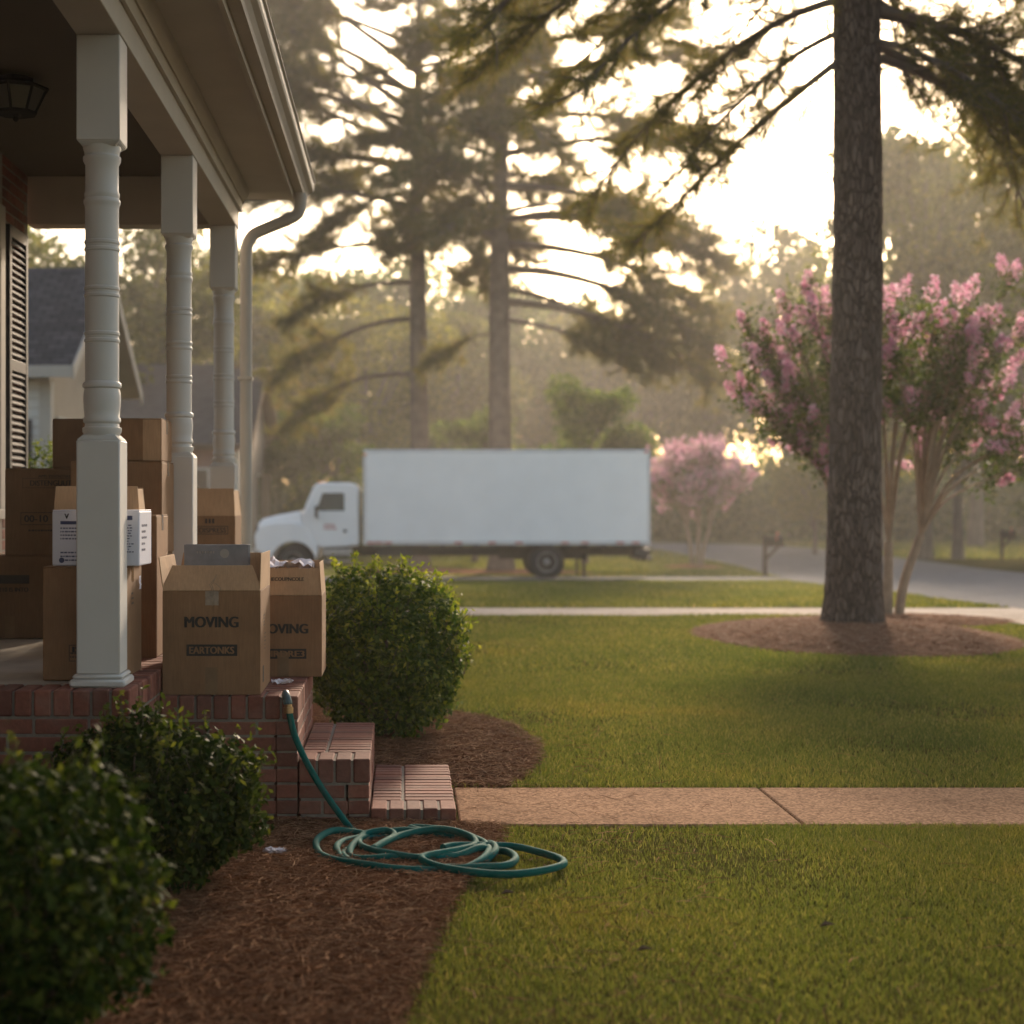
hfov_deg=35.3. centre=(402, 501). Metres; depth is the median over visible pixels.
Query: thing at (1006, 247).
broadleaf tree
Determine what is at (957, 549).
broadleaf tree
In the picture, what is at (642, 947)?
fallen leaf
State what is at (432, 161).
pine tree
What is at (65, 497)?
cardboard box
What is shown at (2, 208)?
window
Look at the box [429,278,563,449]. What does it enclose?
broadleaf tree
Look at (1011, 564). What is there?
lawn
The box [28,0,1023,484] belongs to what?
sky
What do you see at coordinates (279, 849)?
crumpled paper
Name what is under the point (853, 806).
walkway
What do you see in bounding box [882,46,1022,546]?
broadleaf tree
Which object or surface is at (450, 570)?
mulch mound
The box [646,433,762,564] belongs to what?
crape myrtle
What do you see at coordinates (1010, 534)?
mailbox
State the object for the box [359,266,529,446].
broadleaf tree
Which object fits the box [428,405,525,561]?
broadleaf tree
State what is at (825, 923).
fallen leaf
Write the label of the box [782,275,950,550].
broadleaf tree
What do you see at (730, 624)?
pine straw
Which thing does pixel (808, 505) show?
broadleaf tree
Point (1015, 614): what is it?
driveway apron
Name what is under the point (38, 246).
broadleaf tree
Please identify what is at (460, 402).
broadleaf tree
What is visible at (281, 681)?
crumpled paper
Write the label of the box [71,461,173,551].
cardboard box
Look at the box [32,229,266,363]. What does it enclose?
broadleaf tree
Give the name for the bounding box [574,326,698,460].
broadleaf tree
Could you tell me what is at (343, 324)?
broadleaf tree
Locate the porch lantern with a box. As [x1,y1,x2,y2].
[0,74,48,121]
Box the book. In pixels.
[184,544,249,564]
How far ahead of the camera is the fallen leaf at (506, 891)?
5.37 m
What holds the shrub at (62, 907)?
on the mulch bed at (273, 1007)
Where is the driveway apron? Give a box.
[960,607,1023,623]
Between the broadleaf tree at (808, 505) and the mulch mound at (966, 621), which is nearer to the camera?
the mulch mound at (966, 621)
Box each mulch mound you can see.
[350,568,468,573]
[453,569,593,574]
[664,564,723,568]
[693,619,1021,657]
[887,615,1017,626]
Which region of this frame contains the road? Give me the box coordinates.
[286,543,1023,608]
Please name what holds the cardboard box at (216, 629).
on the brick steps
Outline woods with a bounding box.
[210,360,1023,540]
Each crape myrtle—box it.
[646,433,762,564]
[710,253,1023,615]
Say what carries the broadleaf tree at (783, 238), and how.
on the lawn at (1011, 564)
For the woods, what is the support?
on the lawn at (1011, 564)
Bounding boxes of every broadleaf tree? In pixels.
[28,225,166,385]
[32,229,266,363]
[127,238,289,379]
[197,249,356,474]
[203,280,397,509]
[238,275,387,480]
[252,293,467,536]
[262,402,380,559]
[301,250,465,475]
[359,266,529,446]
[369,309,538,449]
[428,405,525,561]
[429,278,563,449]
[511,276,626,449]
[520,314,648,449]
[531,373,661,564]
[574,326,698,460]
[618,310,739,473]
[642,253,770,537]
[703,207,831,536]
[764,455,826,553]
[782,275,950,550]
[783,118,1020,558]
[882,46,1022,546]
[882,227,1023,558]
[916,120,1023,428]
[972,348,1023,523]
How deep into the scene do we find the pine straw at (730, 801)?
7.55 m
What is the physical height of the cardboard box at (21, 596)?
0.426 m
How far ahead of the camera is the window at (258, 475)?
59.23 m
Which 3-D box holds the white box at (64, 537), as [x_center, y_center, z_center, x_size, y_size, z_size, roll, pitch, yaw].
[-1.202,0.141,6.407,0.346,0.220,0.246,0,0,2]
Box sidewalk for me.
[331,608,1003,614]
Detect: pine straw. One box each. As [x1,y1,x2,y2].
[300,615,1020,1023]
[320,708,774,1023]
[689,615,1023,656]
[801,612,1022,625]
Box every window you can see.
[0,204,5,518]
[197,467,209,487]
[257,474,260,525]
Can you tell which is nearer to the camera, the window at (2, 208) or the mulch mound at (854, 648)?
the window at (2, 208)
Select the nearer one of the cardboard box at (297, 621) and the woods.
the cardboard box at (297, 621)
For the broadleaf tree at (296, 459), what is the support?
on the lawn at (1011, 564)
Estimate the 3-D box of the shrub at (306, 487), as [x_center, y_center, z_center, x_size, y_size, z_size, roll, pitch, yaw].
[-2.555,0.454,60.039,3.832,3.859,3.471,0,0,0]
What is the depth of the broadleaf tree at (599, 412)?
59.38 m
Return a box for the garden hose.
[282,690,567,877]
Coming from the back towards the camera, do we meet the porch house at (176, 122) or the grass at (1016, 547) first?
the grass at (1016, 547)
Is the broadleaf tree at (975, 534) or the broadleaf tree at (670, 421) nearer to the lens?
the broadleaf tree at (975, 534)
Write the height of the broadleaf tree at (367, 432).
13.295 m
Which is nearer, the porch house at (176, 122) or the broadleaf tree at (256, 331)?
the porch house at (176, 122)
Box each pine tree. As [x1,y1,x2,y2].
[234,0,578,568]
[329,0,762,569]
[406,0,1023,624]
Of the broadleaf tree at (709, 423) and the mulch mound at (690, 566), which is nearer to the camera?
the mulch mound at (690, 566)
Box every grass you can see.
[281,539,1023,558]
[317,557,781,576]
[326,579,1008,607]
[327,612,1023,674]
[432,670,1023,788]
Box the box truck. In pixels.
[252,449,651,578]
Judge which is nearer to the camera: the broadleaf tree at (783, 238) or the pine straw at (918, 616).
the pine straw at (918, 616)
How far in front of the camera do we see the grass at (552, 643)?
14.11 m
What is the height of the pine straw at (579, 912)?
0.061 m
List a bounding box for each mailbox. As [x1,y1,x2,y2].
[763,532,783,575]
[1000,527,1015,560]
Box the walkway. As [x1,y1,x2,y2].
[454,788,1023,826]
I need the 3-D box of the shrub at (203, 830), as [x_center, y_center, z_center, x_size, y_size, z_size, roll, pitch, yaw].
[-0.869,1.003,5.486,0.890,0.763,0.784,0,0,0]
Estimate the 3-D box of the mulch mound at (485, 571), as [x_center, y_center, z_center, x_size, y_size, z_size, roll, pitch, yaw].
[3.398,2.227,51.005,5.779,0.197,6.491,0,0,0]
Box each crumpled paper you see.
[263,846,287,853]
[271,678,293,683]
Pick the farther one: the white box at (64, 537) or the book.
the book
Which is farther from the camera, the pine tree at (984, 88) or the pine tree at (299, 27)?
the pine tree at (299, 27)
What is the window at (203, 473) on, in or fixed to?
in the neighbour house at (154, 405)
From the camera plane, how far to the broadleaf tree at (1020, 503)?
58.73 m
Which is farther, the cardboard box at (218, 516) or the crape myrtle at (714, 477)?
the crape myrtle at (714, 477)
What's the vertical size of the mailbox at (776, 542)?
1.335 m
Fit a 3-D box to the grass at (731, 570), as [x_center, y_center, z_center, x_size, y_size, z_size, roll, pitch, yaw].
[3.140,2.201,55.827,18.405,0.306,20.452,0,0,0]
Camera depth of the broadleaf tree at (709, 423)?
102.67 m
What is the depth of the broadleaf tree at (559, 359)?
104.54 m
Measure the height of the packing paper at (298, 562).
0.074 m
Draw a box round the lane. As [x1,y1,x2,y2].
[325,577,785,580]
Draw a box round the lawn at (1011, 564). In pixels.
[289,518,1023,1023]
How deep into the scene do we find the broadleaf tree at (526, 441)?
112.37 m
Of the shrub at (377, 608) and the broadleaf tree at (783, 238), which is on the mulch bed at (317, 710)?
the shrub at (377, 608)
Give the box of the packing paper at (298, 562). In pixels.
[270,555,314,567]
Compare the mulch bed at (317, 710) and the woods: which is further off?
the woods
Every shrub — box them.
[0,721,179,1023]
[28,435,52,467]
[31,685,276,893]
[283,465,368,563]
[313,550,481,739]
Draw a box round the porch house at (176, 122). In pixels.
[0,0,315,853]
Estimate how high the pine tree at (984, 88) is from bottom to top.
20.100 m
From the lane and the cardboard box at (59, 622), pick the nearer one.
the cardboard box at (59, 622)
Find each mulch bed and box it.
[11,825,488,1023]
[312,703,535,788]
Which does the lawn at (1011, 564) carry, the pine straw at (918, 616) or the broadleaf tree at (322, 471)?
the broadleaf tree at (322, 471)
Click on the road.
(953, 582)
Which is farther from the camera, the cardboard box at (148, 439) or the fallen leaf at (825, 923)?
the cardboard box at (148, 439)
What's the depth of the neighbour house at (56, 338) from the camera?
26.41 m
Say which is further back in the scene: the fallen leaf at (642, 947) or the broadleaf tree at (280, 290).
the broadleaf tree at (280, 290)
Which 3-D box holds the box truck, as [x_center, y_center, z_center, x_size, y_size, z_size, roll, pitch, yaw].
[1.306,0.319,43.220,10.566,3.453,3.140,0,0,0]
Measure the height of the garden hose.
0.558 m
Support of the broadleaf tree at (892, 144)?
on the lawn at (1011, 564)
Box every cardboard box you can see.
[0,553,51,637]
[5,468,70,554]
[43,565,141,679]
[53,419,82,467]
[54,486,144,509]
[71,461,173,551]
[83,418,171,461]
[141,515,167,657]
[158,550,269,694]
[197,488,240,543]
[270,560,325,676]
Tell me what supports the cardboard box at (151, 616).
on the porch house at (176, 122)
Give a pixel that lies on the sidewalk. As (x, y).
(611, 611)
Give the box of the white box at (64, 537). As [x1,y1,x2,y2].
[52,510,150,565]
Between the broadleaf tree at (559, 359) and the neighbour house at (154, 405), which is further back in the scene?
the broadleaf tree at (559, 359)
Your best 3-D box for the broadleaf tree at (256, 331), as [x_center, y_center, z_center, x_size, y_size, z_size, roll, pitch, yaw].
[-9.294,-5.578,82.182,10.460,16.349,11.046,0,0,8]
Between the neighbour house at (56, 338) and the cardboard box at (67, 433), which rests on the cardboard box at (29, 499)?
the cardboard box at (67, 433)
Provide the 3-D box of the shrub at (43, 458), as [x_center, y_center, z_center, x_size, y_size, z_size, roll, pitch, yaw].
[-2.842,0.426,12.614,1.629,1.915,1.408,0,0,30]
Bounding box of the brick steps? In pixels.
[161,677,455,824]
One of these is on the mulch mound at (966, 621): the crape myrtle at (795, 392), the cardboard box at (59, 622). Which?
the crape myrtle at (795, 392)
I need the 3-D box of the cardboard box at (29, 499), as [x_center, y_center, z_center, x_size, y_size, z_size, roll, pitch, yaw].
[-1.820,0.050,8.409,0.442,0.447,0.421,0,0,0]
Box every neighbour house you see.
[28,268,142,467]
[120,364,279,549]
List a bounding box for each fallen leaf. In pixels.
[501,889,514,893]
[636,945,652,950]
[819,921,834,926]
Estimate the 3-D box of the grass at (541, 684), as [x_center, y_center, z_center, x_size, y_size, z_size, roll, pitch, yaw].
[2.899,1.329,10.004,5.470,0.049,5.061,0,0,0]
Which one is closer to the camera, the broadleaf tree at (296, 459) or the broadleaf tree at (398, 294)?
the broadleaf tree at (296, 459)
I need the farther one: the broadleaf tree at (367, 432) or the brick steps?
the broadleaf tree at (367, 432)
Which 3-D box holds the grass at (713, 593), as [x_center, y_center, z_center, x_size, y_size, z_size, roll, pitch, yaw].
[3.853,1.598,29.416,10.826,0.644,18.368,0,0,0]
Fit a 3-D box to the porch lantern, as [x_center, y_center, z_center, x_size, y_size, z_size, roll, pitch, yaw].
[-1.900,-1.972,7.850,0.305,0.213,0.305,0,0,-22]
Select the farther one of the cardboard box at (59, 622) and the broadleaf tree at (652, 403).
the broadleaf tree at (652, 403)

